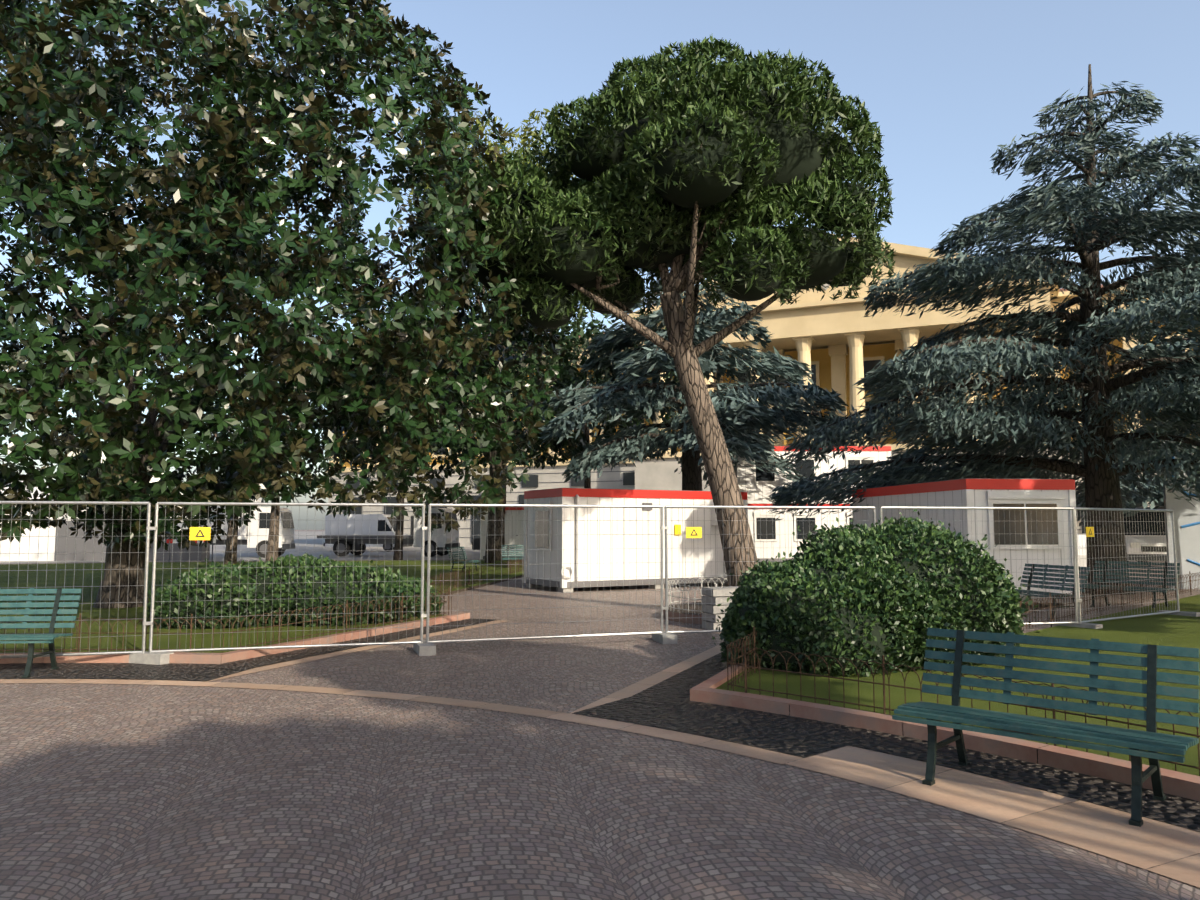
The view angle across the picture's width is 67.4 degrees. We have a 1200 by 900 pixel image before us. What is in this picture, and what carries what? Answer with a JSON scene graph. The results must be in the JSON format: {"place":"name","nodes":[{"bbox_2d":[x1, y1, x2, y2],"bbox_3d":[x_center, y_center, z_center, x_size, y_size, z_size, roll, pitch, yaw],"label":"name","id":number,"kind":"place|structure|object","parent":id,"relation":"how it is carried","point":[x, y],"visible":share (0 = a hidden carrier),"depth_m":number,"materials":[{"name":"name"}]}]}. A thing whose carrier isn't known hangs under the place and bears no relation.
{"place":"outdoors","nodes":[
{"label":"outdoors","id":0,"kind":"place"},
{"bbox_2d":[0,531,479,563],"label":"road","id":1,"kind":"structure","parent":0,"point":[318,551],"depth_m":56.68,"materials":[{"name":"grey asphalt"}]},
{"bbox_2d":[0,481,108,560],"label":"cabin","id":2,"kind":"object","parent":1,"relation":"on","point":[60,550],"visible":0.21,"depth_m":44.64,"materials":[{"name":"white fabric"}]},
{"bbox_2d":[149,533,209,560],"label":"wall","id":3,"kind":"structure","parent":1,"relation":"on","point":[182,554],"depth_m":44.92,"materials":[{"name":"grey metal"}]},
{"bbox_2d":[150,493,294,557],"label":"truck","id":4,"kind":"object","parent":1,"relation":"on","point":[255,527],"visible":0.29,"depth_m":49.12,"materials":[{"name":"white metal"}]},
{"bbox_2d":[323,514,412,551],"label":"van","id":5,"kind":"object","parent":1,"relation":"on","point":[368,524],"visible":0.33,"depth_m":60.99,"materials":[{"name":"white metal"}]},
{"bbox_2d":[317,508,459,556],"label":"flatbed","id":6,"kind":"object","parent":1,"relation":"on","point":[345,546],"visible":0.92,"depth_m":50.94,"materials":[{"name":"white metal"}]},
{"bbox_2d":[482,307,705,487],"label":"tree","id":7,"kind":"object","parent":1,"relation":"on","point":[608,428],"depth_m":44.80,"materials":[{"name":"green plant"}]},
{"bbox_2d":[0,560,523,652],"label":"lawn","id":8,"kind":"structure","parent":0,"point":[68,577],"depth_m":17.74,"materials":[{"name":"green plant"}]},
{"bbox_2d":[164,354,296,563],"bbox_3d":[-16.711,0.382,39.986,7.594,9.456,6.956,0,-5,1],"label":"tree","id":9,"kind":"object","parent":8,"relation":"on","point":[230,554],"depth_m":39.73,"materials":[{"name":"green plant"}]},
{"bbox_2d":[0,0,566,607],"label":"magnolia","id":10,"kind":"object","parent":8,"relation":"on","point":[164,256],"depth_m":14.42,"materials":[{"name":"green plant"}]},
{"bbox_2d":[143,553,446,628],"bbox_3d":[-5.044,2.412,15.677,5.198,1.234,2.523,2,-5,-26],"label":"hedge","id":11,"kind":"object","parent":8,"relation":"on","point":[306,560],"depth_m":14.99,"materials":[{"name":"green plant"}]},
{"bbox_2d":[447,546,479,572],"bbox_3d":[-4.940,4.011,32.694,0.734,0.986,1.720,-1,-5,11],"label":"bench","id":12,"kind":"object","parent":8,"relation":"on","point":[461,552],"visible":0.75,"depth_m":32.55,"materials":[{"name":"green wood"}]},
{"bbox_2d":[471,538,479,549],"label":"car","id":13,"kind":"object","parent":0,"point":[475,544],"depth_m":54.88,"materials":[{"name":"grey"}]},
{"bbox_2d":[0,530,1199,899],"bbox_3d":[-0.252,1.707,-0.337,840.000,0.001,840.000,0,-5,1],"label":"ground","id":14,"kind":"structure","parent":0,"point":[148,792],"depth_m":5.71,"materials":[{"name":"grey stone"}]},
{"bbox_2d":[166,539,215,561],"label":"barrier","id":15,"kind":"object","parent":14,"relation":"on","point":[169,541],"visible":0.38,"depth_m":43.49,"materials":[{"name":"white metal"}]},
{"bbox_2d":[0,558,523,652],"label":"hoop fence","id":16,"kind":"object","parent":14,"relation":"on","point":[279,640],"visible":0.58,"depth_m":13.04,"materials":[{"name":"orange metal"}]},
{"bbox_2d":[201,370,346,562],"bbox_3d":[-13.562,0.688,36.845,6.461,8.320,5.752,0,-5,1],"label":"tree","id":17,"kind":"object","parent":14,"relation":"on","point":[297,490],"depth_m":36.74,"materials":[{"name":"green plant"}]},
{"bbox_2d":[129,502,427,664],"bbox_3d":[-4.215,1.720,11.937,3.855,2.041,0.559,1,-6,-16],"label":"fence panel","id":18,"kind":"object","parent":14,"relation":"on","point":[156,657],"visible":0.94,"depth_m":11.87,"materials":[{"name":"metal"}]},
{"bbox_2d":[318,316,495,559],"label":"tree","id":19,"kind":"object","parent":14,"relation":"on","point":[447,471],"depth_m":45.82,"materials":[{"name":"green plant"}]},
{"bbox_2d":[405,108,576,560],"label":"tree","id":20,"kind":"object","parent":14,"relation":"on","point":[524,139],"depth_m":43.49,"materials":[{"name":"green plant"}]},
{"bbox_2d":[381,261,621,562],"bbox_3d":[-4.882,-1.680,41.010,12.058,13.726,10.228,0,-5,1],"label":"tree","id":21,"kind":"object","parent":14,"relation":"on","point":[466,445],"depth_m":39.81,"materials":[{"name":"green plant"}]},
{"bbox_2d":[480,507,523,559],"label":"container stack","id":22,"kind":"object","parent":14,"relation":"on","point":[514,526],"visible":0.12,"depth_m":43.62,"materials":[{"name":"grey metal"}]},
{"bbox_2d":[502,545,523,562],"bbox_3d":[-3.068,4.302,36.140,1.720,0.986,0.734,1,-5,-9],"label":"bench","id":23,"kind":"object","parent":14,"relation":"on","point":[508,553],"visible":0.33,"depth_m":36.31,"materials":[{"name":"green wood"}]},
{"bbox_2d":[413,504,667,655],"bbox_3d":[-0.745,1.808,12.986,3.730,2.041,0.660,2,-4,-19],"label":"fence panel","id":24,"kind":"object","parent":14,"relation":"on","point":[427,647],"visible":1,"depth_m":12.94,"materials":[{"name":"metal"}]},
{"bbox_2d":[0,620,1199,887],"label":"stone bands","id":25,"kind":"object","parent":14,"relation":"on","point":[1110,832],"visible":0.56,"depth_m":6.00,"materials":[{"name":"stone"}]},
{"bbox_2d":[892,628,1198,826],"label":"bench","id":26,"kind":"object","parent":25,"relation":"on","point":[1151,740],"visible":0.92,"depth_m":5.93,"materials":[{"name":"green wood"}]},
{"bbox_2d":[0,618,1199,831],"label":"pebble strips","id":27,"kind":"object","parent":14,"relation":"on","point":[666,704],"visible":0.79,"depth_m":7.79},
{"bbox_2d":[0,588,81,677],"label":"bench","id":28,"kind":"object","parent":27,"relation":"on","point":[52,625],"visible":0.98,"depth_m":10.84,"materials":[{"name":"green wood"}]},
{"bbox_2d":[0,501,156,658],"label":"fence panel","id":29,"kind":"object","parent":27,"relation":"on","point":[148,529],"visible":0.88,"depth_m":11.30,"materials":[{"name":"metal"}]},
{"bbox_2d":[0,612,1199,800],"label":"kerbs","id":30,"kind":"structure","parent":14,"relation":"on","point":[1181,784],"depth_m":7.82,"materials":[{"name":"stone"}]},
{"bbox_2d":[524,488,747,592],"bbox_3d":[1.137,2.549,25.884,6.137,2.735,2.770,3,-6,-29],"label":"container","id":31,"kind":"object","parent":14,"relation":"on","point":[564,540],"visible":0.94,"depth_m":24.59,"materials":[{"name":"grey metal"}]},
{"bbox_2d":[436,35,896,586],"bbox_3d":[1.548,-2.738,18.205,9.118,12.180,6.931,3,-6,-30],"label":"stone pine","id":32,"kind":"object","parent":14,"relation":"on","point":[695,67],"depth_m":16.76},
{"bbox_2d":[663,602,701,624],"bbox_3d":[2.875,3.103,17.144,3.400,0.160,3.400,0,-5,1],"label":"pine bed","id":33,"kind":"object","parent":14,"relation":"on","point":[683,617],"visible":0.19,"depth_m":16.43,"materials":[{"name":"soil"}]},
{"bbox_2d":[668,575,727,613],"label":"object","id":34,"kind":"object","parent":33,"relation":"on","point":[684,590],"visible":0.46,"depth_m":16.95,"materials":[{"name":"brown metal"}]},
{"bbox_2d":[536,267,848,490],"bbox_3d":[3.635,-2.274,37.594,12.509,14.518,14.220,0,-5,1],"label":"cedar","id":35,"kind":"object","parent":14,"relation":"on","point":[751,419],"depth_m":34.86,"materials":[{"name":"green plant"}]},
{"bbox_2d":[701,586,737,629],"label":"stacked blocks","id":36,"kind":"structure","parent":14,"relation":"on","point":[720,596],"depth_m":14.96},
{"bbox_2d":[326,234,1199,546],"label":"building","id":37,"kind":"structure","parent":14,"relation":"on","point":[842,346],"depth_m":62.34,"materials":[{"name":"beige stone"}]},
{"bbox_2d":[652,505,875,644],"bbox_3d":[2.659,1.886,13.906,3.670,2.041,0.660,1,-6,-11],"label":"fence panel","id":38,"kind":"object","parent":14,"relation":"on","point":[666,637],"visible":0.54,"depth_m":13.71,"materials":[{"name":"metal"}]},
{"bbox_2d":[731,446,890,561],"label":"container stack","id":39,"kind":"object","parent":14,"relation":"on","point":[757,485],"visible":0.31,"depth_m":40.66,"materials":[{"name":"grey metal"}]},
{"bbox_2d":[726,571,1199,775],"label":"hoop fence","id":40,"kind":"object","parent":14,"relation":"on","point":[754,635],"visible":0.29,"depth_m":8.65,"materials":[{"name":"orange metal"}]},
{"bbox_2d":[852,478,1078,607],"bbox_3d":[8.572,2.218,21.957,2.460,2.735,6.137,1,-5,-7],"label":"container","id":41,"kind":"object","parent":14,"relation":"on","point":[985,492],"visible":0.42,"depth_m":19.05,"materials":[{"name":"grey metal"}]},
{"bbox_2d":[880,506,1081,624],"bbox_3d":[6.146,1.942,14.573,3.762,2.041,0.660,1,-4,-12],"label":"fence panel","id":42,"kind":"object","parent":14,"relation":"on","point":[1076,600],"visible":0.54,"depth_m":14.80,"materials":[{"name":"metal"}]},
{"bbox_2d":[1015,563,1090,618],"bbox_3d":[8.579,2.724,17.454,0.734,0.986,1.720,1,-5,-14],"label":"bench by container","id":43,"kind":"object","parent":14,"relation":"on","point":[1030,593],"visible":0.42,"depth_m":17.44,"materials":[{"name":"green wood"}]},
{"bbox_2d":[1056,507,1199,628],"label":"fence panel","id":44,"kind":"object","parent":14,"relation":"on","point":[1091,534],"visible":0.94,"depth_m":15.88,"materials":[{"name":"metal"}]},
{"bbox_2d":[1080,561,1179,607],"bbox_3d":[11.163,2.854,18.993,0.734,0.986,1.720,3,-6,-34],"label":"bench by fence","id":45,"kind":"object","parent":14,"relation":"on","point":[1104,577],"visible":0.79,"depth_m":19.06,"materials":[{"name":"green wood"}]},
{"bbox_2d":[1076,241,1199,525],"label":"building","id":46,"kind":"structure","parent":14,"relation":"on","point":[1156,502],"depth_m":37.27,"materials":[{"name":"beige paint"}]},
{"bbox_2d":[1123,507,1166,562],"bbox_3d":[23.096,3.775,39.117,2.340,2.520,5.580,-1,-5,13],"label":"van","id":47,"kind":"object","parent":14,"relation":"on","point":[1134,535],"visible":0.35,"depth_m":37.05,"materials":[{"name":"white metal"}]},
{"bbox_2d":[1161,437,1199,588],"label":"art hoarding","id":48,"kind":"object","parent":14,"relation":"on","point":[1187,525],"visible":0.49,"depth_m":24.90,"materials":[{"name":"white"}]},
{"bbox_2d":[0,0,1199,529],"label":"sky","id":49,"kind":"structure","parent":0,"point":[945,83],"materials":[{"name":"blue"}]},
{"bbox_2d":[715,594,1199,775],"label":"lawn","id":50,"kind":"structure","parent":0,"point":[1171,630],"depth_m":9.52,"materials":[{"name":"green plant"}]},
{"bbox_2d":[712,509,1039,676],"bbox_3d":[3.362,1.686,11.266,4.051,1.929,2.833,2,-5,-21],"label":"bush","id":51,"kind":"object","parent":50,"relation":"on","point":[819,547],"depth_m":10.42,"materials":[{"name":"green plant"}]},
{"bbox_2d":[766,64,1199,594],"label":"cedar","id":52,"kind":"object","parent":50,"relation":"on","point":[991,429],"depth_m":22.88,"materials":[{"name":"green plant"}]},
{"bbox_2d":[1077,534,1086,570],"bbox_3d":[16.952,3.731,32.247,1.810,1.450,4.500,-1,-5,11],"label":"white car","id":53,"kind":"object","parent":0,"point":[1081,539],"visible":0.06,"depth_m":30.26,"materials":[{"name":"white metal"}]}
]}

